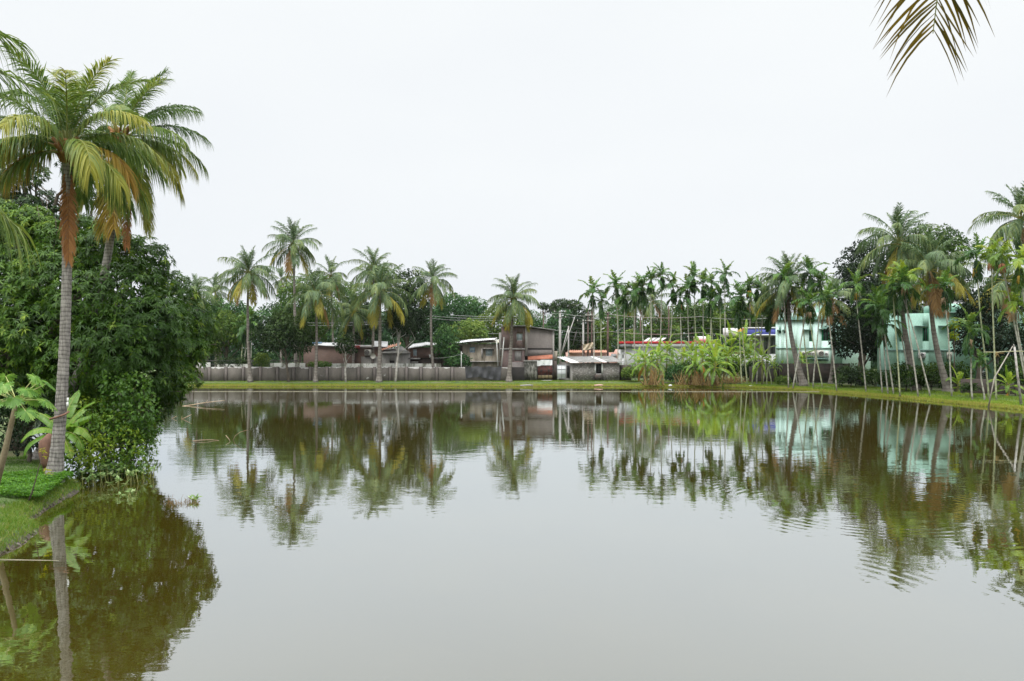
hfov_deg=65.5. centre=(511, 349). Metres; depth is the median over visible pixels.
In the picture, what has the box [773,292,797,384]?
areca palm
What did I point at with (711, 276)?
areca palm
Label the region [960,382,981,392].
shrub
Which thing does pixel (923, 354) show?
air conditioner
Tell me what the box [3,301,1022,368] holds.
wood
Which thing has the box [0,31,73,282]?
coconut palm
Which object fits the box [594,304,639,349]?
broadleaf tree
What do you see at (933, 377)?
hedge shrub
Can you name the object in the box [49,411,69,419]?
strap
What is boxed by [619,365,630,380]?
brick stub wall
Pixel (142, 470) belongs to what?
water plant
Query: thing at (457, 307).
broadleaf tree
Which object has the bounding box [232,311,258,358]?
areca palm
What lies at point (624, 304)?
areca palm
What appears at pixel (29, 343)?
mango tree
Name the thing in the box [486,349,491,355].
window
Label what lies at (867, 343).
broadleaf tree
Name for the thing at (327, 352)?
brick shed
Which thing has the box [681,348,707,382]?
banana plant
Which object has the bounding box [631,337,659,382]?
banana plant
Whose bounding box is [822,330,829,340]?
window
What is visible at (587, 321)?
utility pole
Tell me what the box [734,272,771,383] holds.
areca palm
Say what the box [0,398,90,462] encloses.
undergrowth bush
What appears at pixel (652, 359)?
banana plant
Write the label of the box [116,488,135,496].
water plant
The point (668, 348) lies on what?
banana plant
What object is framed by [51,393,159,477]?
shore bush
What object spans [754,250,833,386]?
coconut palm
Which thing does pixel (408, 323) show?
slender tree
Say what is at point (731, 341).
banana plant
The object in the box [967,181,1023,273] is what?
coconut palm
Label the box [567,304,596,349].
broadleaf tree
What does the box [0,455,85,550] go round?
grass
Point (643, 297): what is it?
areca palm
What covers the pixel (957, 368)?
hedge shrub
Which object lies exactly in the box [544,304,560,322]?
umbrella tree
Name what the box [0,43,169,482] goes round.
coconut palm
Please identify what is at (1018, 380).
bamboo pole
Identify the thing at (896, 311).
areca palm
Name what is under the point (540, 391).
rope
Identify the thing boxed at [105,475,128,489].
water plant
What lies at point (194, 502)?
water weed
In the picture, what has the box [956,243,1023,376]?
coconut palm
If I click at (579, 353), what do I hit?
salmon house
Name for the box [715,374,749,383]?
brushwood pile
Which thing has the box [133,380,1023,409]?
grass
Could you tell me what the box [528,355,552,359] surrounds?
awning
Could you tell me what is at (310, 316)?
broadleaf tree
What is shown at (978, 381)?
dark garden wall
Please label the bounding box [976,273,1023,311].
broadleaf tree
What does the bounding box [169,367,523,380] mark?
compound wall
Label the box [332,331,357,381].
slender tree
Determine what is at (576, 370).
brick outbuilding
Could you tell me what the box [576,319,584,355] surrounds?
utility pole
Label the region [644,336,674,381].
banana plant
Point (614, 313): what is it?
coconut palm
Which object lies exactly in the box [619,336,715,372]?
shop building
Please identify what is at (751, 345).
banana plant
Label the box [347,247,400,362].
coconut palm
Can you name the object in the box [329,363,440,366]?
wall
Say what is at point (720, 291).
areca palm
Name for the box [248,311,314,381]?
broadleaf tree
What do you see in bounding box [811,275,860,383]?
coconut palm
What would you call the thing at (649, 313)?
palm tree
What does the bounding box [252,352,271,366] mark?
shrub
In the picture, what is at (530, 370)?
gate wall
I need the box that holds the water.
[0,386,1023,680]
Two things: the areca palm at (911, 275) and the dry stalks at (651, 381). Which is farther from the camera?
the dry stalks at (651, 381)
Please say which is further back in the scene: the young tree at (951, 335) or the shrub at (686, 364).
the shrub at (686, 364)
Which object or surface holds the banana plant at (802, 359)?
on the ground at (74, 491)
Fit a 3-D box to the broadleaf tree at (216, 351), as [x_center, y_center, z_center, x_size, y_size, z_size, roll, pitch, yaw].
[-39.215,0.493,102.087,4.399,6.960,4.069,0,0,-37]
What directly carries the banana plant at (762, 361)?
on the ground at (74, 491)
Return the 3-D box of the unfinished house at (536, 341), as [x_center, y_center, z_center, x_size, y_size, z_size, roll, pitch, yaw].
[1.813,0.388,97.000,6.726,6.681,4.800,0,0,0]
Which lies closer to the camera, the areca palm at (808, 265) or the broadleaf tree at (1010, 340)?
the broadleaf tree at (1010, 340)
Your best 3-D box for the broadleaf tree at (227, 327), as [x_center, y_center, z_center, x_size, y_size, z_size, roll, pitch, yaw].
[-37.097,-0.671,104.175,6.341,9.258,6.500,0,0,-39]
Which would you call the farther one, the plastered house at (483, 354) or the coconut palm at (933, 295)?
the plastered house at (483, 354)
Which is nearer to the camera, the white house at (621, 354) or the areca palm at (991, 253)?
the areca palm at (991, 253)
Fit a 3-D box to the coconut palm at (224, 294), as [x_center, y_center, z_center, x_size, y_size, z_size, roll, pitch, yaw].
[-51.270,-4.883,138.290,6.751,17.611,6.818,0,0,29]
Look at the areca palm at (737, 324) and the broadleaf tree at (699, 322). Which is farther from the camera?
the broadleaf tree at (699, 322)
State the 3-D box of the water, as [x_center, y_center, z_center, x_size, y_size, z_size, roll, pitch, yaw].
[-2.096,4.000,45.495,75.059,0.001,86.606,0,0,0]
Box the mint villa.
[877,304,1023,387]
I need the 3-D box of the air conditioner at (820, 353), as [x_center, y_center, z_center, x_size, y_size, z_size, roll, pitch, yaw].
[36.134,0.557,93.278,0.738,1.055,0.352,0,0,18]
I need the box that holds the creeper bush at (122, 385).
[94,367,163,463]
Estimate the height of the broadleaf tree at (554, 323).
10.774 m
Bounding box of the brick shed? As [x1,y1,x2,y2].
[303,342,355,366]
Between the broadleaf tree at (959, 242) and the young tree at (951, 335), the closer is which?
the young tree at (951, 335)
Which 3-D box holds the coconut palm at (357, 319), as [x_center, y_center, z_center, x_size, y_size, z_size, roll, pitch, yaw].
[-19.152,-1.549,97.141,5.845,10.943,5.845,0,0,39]
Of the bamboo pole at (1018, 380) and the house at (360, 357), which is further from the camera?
the house at (360, 357)
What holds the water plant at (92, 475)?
in the water
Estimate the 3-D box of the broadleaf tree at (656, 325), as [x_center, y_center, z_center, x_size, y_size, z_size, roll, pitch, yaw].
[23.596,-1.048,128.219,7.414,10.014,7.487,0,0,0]
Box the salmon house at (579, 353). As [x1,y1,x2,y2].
[566,350,616,362]
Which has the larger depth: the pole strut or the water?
the pole strut
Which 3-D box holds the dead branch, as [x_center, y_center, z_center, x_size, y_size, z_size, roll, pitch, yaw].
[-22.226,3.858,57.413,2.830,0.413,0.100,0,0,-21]
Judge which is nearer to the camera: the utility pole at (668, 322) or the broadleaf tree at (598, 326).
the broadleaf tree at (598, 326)
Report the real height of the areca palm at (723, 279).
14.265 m
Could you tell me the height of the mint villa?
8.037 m
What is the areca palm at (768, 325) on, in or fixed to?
on the ground at (74, 491)
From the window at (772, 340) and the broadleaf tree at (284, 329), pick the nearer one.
the broadleaf tree at (284, 329)
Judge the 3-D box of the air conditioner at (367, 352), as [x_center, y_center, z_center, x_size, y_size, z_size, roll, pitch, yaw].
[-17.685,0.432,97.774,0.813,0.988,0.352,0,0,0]
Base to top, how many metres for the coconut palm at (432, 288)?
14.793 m
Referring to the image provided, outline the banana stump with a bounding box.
[38,433,51,471]
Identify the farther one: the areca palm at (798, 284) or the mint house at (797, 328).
the mint house at (797, 328)
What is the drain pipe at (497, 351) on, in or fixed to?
on the ground at (74, 491)
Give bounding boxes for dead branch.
[184,400,224,405]
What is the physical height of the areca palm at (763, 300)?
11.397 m
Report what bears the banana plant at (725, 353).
on the ground at (74, 491)
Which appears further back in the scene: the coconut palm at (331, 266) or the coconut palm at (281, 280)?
the coconut palm at (281, 280)
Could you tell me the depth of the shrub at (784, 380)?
83.86 m
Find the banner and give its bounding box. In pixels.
[537,360,551,365]
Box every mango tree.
[0,152,100,391]
[0,198,220,450]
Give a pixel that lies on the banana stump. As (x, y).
(45, 442)
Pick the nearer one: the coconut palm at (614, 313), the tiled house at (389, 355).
the tiled house at (389, 355)
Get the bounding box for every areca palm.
[231,318,258,356]
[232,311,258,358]
[236,303,267,356]
[578,276,606,362]
[588,288,613,362]
[604,269,631,362]
[607,281,640,364]
[622,281,647,379]
[627,271,655,379]
[637,266,664,378]
[651,262,675,374]
[658,271,690,379]
[666,285,695,367]
[675,274,700,373]
[683,260,708,345]
[686,268,709,368]
[695,286,723,378]
[698,270,722,379]
[706,282,732,374]
[710,259,740,378]
[721,296,752,383]
[723,279,755,383]
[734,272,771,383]
[745,275,764,383]
[747,281,770,383]
[752,302,784,383]
[759,292,782,382]
[766,260,797,387]
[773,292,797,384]
[785,278,817,386]
[789,255,830,387]
[792,283,824,387]
[805,267,836,387]
[809,282,837,390]
[836,268,875,391]
[855,285,902,392]
[860,285,906,393]
[860,304,907,393]
[868,275,911,390]
[875,269,911,395]
[877,265,930,395]
[885,259,925,396]
[921,266,958,395]
[941,304,990,399]
[953,232,998,398]
[966,348,990,399]
[975,236,1011,399]
[978,236,1023,375]
[994,241,1023,301]
[997,290,1023,362]
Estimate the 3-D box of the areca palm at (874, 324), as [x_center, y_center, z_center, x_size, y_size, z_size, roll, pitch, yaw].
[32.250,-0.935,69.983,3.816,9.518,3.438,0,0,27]
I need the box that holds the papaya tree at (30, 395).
[0,373,57,482]
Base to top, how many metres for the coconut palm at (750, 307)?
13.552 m
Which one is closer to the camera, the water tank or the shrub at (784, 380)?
the shrub at (784, 380)
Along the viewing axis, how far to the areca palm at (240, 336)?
99.77 m
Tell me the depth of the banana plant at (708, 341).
88.20 m
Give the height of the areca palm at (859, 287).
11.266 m
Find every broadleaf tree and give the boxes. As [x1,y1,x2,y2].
[188,295,246,362]
[204,330,223,361]
[208,310,250,358]
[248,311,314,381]
[269,294,333,362]
[334,298,383,344]
[381,268,432,350]
[422,292,482,339]
[457,296,488,343]
[478,302,523,365]
[517,309,548,328]
[545,308,590,361]
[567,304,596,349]
[589,320,614,351]
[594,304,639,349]
[613,328,643,349]
[637,313,680,340]
[659,300,726,347]
[704,300,763,352]
[742,302,775,326]
[823,292,876,372]
[832,239,892,369]
[852,278,922,384]
[892,222,972,305]
[937,264,975,383]
[950,289,1007,378]
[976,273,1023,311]
[991,318,1023,370]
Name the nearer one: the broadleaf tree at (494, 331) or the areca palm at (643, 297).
the areca palm at (643, 297)
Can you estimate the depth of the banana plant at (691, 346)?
95.95 m
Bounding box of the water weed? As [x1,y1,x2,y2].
[164,496,198,504]
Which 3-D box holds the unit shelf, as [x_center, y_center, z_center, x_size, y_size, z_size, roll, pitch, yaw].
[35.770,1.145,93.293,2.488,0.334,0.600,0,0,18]
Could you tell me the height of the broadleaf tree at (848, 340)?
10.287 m
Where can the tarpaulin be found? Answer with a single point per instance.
(491, 372)
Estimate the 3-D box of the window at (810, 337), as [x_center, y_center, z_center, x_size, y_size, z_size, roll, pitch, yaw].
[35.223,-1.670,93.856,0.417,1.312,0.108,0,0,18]
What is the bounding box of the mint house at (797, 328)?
[775,301,870,376]
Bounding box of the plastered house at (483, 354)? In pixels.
[442,338,500,366]
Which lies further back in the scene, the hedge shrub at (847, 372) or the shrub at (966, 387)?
the hedge shrub at (847, 372)
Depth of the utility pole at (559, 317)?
107.86 m
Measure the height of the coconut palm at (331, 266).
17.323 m
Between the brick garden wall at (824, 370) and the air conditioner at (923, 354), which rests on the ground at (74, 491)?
the brick garden wall at (824, 370)
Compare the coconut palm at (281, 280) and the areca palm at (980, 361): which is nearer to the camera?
the areca palm at (980, 361)
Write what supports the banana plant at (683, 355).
on the ground at (74, 491)
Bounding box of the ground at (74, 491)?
[0,353,1023,553]
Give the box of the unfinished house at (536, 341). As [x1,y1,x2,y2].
[499,325,555,379]
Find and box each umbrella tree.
[535,302,548,326]
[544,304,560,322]
[549,298,583,350]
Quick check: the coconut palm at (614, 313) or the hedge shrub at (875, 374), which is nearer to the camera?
the hedge shrub at (875, 374)
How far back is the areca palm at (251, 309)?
99.90 m
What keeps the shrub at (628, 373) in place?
on the ground at (74, 491)
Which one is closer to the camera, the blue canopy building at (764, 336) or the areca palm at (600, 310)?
the areca palm at (600, 310)
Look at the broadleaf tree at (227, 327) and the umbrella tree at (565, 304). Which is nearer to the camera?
the broadleaf tree at (227, 327)
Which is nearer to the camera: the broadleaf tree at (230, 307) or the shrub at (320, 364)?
the shrub at (320, 364)
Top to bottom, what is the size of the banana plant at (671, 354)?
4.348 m
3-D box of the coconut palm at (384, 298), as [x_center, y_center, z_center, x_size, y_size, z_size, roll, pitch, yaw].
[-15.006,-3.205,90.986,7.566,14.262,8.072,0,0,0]
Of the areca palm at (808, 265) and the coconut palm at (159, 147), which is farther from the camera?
the areca palm at (808, 265)
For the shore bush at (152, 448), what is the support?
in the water
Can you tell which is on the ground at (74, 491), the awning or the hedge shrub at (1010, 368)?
the hedge shrub at (1010, 368)
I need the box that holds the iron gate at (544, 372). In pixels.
[537,366,552,378]
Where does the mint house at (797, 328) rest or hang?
on the ground at (74, 491)
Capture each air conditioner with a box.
[364,349,370,355]
[817,350,823,356]
[918,352,925,358]
[946,352,951,361]
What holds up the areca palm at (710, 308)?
on the ground at (74, 491)
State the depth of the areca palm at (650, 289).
95.51 m
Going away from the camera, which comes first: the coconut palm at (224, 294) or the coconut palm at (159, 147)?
the coconut palm at (159, 147)
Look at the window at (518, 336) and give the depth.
95.10 m
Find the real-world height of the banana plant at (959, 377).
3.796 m
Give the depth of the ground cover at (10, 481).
21.36 m
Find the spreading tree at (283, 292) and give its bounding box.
[276,274,362,340]
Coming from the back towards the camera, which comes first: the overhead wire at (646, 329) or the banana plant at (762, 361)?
the overhead wire at (646, 329)
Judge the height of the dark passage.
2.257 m
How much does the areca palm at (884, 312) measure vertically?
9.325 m
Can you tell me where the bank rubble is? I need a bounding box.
[0,497,63,554]
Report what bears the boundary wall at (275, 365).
on the ground at (74, 491)
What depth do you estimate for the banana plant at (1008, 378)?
61.57 m
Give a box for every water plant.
[79,467,106,487]
[96,464,121,480]
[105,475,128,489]
[110,461,127,478]
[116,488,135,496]
[125,468,138,484]
[140,464,156,478]
[188,494,201,501]
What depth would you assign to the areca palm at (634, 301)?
96.36 m
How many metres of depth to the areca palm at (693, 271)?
96.39 m
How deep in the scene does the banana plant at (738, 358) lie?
96.02 m
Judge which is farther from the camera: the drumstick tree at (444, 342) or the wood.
the wood
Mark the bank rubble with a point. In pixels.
(26, 537)
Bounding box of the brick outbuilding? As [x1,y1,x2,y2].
[558,356,623,380]
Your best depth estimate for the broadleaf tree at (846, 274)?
91.33 m
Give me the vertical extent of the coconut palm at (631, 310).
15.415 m
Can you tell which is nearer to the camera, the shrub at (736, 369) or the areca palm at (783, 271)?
the areca palm at (783, 271)
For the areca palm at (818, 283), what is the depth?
79.56 m
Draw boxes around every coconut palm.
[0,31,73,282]
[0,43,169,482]
[32,66,213,459]
[169,273,222,366]
[199,271,231,366]
[214,246,282,381]
[261,217,322,362]
[265,267,296,362]
[283,268,347,381]
[305,255,349,342]
[328,293,373,362]
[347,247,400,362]
[349,260,413,381]
[405,259,457,366]
[486,274,540,381]
[586,311,606,349]
[597,293,631,347]
[618,280,654,332]
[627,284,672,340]
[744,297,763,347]
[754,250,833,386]
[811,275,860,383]
[854,202,943,390]
[870,0,993,96]
[889,230,976,391]
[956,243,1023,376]
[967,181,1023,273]
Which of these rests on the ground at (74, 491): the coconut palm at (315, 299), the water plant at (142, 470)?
the coconut palm at (315, 299)
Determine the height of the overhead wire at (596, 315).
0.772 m
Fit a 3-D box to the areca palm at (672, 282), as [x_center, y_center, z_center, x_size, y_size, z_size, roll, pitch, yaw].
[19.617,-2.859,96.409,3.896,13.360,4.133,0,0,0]
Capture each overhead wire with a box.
[314,316,537,325]
[450,316,755,322]
[455,313,765,318]
[549,326,721,329]
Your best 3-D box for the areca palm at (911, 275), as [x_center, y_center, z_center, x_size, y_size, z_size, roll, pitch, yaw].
[31.910,-1.756,64.445,3.025,11.164,3.160,0,0,-42]
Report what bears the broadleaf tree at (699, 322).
on the ground at (74, 491)
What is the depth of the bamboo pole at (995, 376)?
55.68 m
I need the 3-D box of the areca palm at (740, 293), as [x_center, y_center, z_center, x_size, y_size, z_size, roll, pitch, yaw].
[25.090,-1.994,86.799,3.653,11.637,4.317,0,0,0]
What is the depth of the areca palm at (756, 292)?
86.82 m
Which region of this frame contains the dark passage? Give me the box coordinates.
[553,361,556,379]
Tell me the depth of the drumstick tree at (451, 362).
93.64 m
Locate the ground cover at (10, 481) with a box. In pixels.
[0,468,73,497]
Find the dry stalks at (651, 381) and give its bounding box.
[638,366,664,384]
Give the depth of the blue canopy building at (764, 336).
112.46 m
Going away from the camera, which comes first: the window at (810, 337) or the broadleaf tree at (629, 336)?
the window at (810, 337)
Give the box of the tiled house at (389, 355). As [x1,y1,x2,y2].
[381,342,409,362]
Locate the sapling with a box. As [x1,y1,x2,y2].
[28,448,51,500]
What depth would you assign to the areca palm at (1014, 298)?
57.30 m
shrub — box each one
[213,356,254,366]
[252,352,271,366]
[307,360,332,366]
[621,366,640,378]
[662,363,686,381]
[676,360,699,376]
[716,356,739,376]
[739,360,778,379]
[773,375,791,383]
[831,363,867,386]
[858,366,890,386]
[884,361,924,390]
[916,362,949,389]
[944,360,974,390]
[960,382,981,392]
[993,355,1023,395]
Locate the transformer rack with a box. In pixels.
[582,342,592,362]
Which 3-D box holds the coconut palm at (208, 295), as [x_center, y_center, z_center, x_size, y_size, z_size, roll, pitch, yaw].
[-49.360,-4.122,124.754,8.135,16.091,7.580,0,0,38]
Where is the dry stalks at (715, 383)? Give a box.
[694,372,728,385]
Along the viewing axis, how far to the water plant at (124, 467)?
24.88 m
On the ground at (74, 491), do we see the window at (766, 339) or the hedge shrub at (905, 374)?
the hedge shrub at (905, 374)
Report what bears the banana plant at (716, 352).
on the ground at (74, 491)
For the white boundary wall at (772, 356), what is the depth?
112.67 m
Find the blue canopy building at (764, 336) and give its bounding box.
[723,327,775,353]
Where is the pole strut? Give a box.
[561,316,575,354]
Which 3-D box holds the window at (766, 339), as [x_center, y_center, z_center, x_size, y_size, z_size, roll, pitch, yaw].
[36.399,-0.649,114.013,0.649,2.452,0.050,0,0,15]
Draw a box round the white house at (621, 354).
[613,349,624,364]
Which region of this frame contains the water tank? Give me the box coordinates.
[554,351,556,360]
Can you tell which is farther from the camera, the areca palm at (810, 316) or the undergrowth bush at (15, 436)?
the areca palm at (810, 316)
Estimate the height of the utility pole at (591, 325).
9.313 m
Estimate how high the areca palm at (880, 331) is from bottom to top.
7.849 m
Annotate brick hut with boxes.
[407,342,441,366]
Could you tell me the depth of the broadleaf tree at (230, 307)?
128.79 m
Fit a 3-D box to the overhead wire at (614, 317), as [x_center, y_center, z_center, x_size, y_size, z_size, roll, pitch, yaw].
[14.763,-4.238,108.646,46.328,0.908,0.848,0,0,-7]
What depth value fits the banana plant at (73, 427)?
23.41 m
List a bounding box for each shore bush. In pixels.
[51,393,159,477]
[120,437,161,457]
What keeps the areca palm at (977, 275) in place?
on the ground at (74, 491)
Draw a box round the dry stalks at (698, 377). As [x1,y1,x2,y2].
[690,370,709,384]
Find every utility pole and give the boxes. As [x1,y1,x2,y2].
[553,311,566,360]
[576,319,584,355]
[585,308,590,343]
[589,308,594,341]
[605,312,610,362]
[668,306,669,340]
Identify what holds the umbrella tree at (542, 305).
on the ground at (74, 491)
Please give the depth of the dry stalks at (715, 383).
84.64 m
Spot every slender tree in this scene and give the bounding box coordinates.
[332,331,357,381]
[384,302,417,381]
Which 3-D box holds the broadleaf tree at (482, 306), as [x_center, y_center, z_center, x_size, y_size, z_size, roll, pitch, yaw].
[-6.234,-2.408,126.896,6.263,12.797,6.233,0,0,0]
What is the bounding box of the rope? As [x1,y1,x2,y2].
[187,391,818,391]
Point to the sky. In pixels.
(553, 144)
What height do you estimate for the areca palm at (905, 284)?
10.705 m
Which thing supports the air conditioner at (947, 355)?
attached to the mint villa
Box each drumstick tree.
[432,322,460,366]
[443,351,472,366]
[451,318,488,343]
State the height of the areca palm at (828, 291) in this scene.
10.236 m
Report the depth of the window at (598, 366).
92.64 m
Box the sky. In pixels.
[0,0,1023,351]
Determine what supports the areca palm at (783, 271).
on the ground at (74, 491)
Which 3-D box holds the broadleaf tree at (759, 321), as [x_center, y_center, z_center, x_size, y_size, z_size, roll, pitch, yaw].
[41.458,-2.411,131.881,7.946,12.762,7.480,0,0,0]
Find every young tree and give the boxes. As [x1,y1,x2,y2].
[947,331,958,388]
[948,320,964,391]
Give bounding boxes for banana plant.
[20,390,94,458]
[626,347,647,377]
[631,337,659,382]
[639,348,665,377]
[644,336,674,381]
[653,334,679,379]
[658,349,683,372]
[671,343,694,369]
[676,333,705,372]
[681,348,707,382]
[685,333,719,381]
[691,326,727,382]
[697,342,735,387]
[708,333,737,380]
[714,337,743,379]
[715,322,745,379]
[728,319,762,380]
[733,348,752,375]
[736,333,763,374]
[746,343,777,383]
[764,356,782,379]
[797,346,813,362]
[939,367,973,392]
[986,365,1023,396]
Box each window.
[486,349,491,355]
[516,334,521,340]
[596,364,600,372]
[764,337,768,353]
[770,337,774,353]
[809,330,812,340]
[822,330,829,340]
[923,328,928,340]
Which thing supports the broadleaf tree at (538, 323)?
on the ground at (74, 491)
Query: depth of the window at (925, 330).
75.06 m
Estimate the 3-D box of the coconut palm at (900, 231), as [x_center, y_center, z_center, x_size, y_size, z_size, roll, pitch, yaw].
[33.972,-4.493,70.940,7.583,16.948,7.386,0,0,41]
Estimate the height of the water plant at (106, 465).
0.641 m
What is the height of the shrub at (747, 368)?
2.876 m
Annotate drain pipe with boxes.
[496,337,498,365]
[501,337,504,365]
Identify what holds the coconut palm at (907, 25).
on the ground at (74, 491)
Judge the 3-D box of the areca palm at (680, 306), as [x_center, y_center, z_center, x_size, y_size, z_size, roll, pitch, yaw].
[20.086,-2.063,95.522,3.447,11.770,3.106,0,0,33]
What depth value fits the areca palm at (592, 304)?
96.47 m
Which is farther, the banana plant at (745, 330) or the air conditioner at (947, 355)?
the banana plant at (745, 330)
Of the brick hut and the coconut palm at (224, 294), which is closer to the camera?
the brick hut
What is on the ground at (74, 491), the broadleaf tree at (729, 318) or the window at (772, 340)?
the broadleaf tree at (729, 318)
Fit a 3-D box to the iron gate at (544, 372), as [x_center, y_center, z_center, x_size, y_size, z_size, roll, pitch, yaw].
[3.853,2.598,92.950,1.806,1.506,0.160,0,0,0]
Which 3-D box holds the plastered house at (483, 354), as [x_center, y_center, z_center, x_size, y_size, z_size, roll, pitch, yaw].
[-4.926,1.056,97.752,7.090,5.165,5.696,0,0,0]
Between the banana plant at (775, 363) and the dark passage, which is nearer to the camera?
the banana plant at (775, 363)
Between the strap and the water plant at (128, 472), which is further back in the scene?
the water plant at (128, 472)
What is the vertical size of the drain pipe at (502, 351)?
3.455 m
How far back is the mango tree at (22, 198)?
33.21 m
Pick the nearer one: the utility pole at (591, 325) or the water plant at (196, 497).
the water plant at (196, 497)
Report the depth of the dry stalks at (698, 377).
85.80 m
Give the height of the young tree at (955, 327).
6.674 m
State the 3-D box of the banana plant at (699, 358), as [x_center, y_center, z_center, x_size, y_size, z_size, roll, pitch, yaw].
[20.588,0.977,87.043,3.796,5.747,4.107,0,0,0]
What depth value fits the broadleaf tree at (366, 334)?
109.17 m
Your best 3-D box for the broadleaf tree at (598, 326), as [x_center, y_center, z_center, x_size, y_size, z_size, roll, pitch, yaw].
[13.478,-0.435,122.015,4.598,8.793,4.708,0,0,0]
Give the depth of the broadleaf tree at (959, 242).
101.48 m
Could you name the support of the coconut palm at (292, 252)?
on the ground at (74, 491)
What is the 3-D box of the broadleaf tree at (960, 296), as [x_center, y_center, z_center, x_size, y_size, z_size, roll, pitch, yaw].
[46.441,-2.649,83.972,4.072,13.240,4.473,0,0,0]
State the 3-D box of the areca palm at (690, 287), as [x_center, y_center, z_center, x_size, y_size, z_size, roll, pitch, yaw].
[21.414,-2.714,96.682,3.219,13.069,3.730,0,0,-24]
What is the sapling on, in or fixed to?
on the ground at (74, 491)
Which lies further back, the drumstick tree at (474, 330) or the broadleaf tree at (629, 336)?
the broadleaf tree at (629, 336)
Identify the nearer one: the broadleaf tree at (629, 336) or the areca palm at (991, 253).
the areca palm at (991, 253)
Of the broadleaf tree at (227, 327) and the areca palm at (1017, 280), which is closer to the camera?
the areca palm at (1017, 280)
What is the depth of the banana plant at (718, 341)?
92.71 m
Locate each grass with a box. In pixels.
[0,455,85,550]
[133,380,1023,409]
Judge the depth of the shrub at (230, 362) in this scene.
97.48 m
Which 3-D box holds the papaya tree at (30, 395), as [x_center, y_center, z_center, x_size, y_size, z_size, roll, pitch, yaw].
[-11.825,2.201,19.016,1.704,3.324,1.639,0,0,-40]
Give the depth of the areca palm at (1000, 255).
57.29 m
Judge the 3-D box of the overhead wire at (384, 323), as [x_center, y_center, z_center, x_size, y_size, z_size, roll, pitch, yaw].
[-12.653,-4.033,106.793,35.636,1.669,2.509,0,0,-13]
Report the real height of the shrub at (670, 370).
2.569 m
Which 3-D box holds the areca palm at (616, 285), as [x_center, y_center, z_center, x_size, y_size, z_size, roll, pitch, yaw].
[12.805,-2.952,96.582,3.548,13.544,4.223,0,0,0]
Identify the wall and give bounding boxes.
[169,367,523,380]
[199,362,304,366]
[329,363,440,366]
[512,360,536,380]
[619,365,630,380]
[724,354,775,368]
[749,363,849,382]
[960,379,1023,393]
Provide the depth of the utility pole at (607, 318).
107.90 m
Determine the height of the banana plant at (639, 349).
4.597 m
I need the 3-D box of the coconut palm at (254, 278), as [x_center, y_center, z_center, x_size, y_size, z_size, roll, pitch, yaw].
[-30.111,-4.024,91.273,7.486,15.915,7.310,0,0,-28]
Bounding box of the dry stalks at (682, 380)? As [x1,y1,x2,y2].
[672,370,694,384]
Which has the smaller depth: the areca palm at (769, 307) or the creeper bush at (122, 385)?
the creeper bush at (122, 385)
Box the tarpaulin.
[465,366,501,379]
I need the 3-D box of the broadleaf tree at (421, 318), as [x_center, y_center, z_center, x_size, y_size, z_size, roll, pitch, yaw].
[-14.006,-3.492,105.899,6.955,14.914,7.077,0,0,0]
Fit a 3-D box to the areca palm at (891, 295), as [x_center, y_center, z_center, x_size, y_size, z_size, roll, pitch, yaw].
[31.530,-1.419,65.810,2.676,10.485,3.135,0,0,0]
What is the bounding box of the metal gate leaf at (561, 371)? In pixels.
[557,365,565,378]
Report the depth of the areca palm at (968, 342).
59.64 m
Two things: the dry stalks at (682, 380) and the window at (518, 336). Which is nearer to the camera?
the dry stalks at (682, 380)
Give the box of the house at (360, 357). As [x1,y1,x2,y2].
[355,341,387,362]
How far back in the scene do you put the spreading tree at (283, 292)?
118.98 m
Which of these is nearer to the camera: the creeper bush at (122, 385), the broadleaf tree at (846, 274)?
the creeper bush at (122, 385)
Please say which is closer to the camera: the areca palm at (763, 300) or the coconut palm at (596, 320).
the areca palm at (763, 300)
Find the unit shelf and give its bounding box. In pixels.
[807,358,828,360]
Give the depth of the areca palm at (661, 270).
96.45 m
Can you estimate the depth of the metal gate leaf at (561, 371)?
92.00 m
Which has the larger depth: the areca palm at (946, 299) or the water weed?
the areca palm at (946, 299)
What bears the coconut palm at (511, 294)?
on the ground at (74, 491)
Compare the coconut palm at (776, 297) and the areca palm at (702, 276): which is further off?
the areca palm at (702, 276)
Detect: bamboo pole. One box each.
[988,346,1012,406]
[1013,344,1021,404]

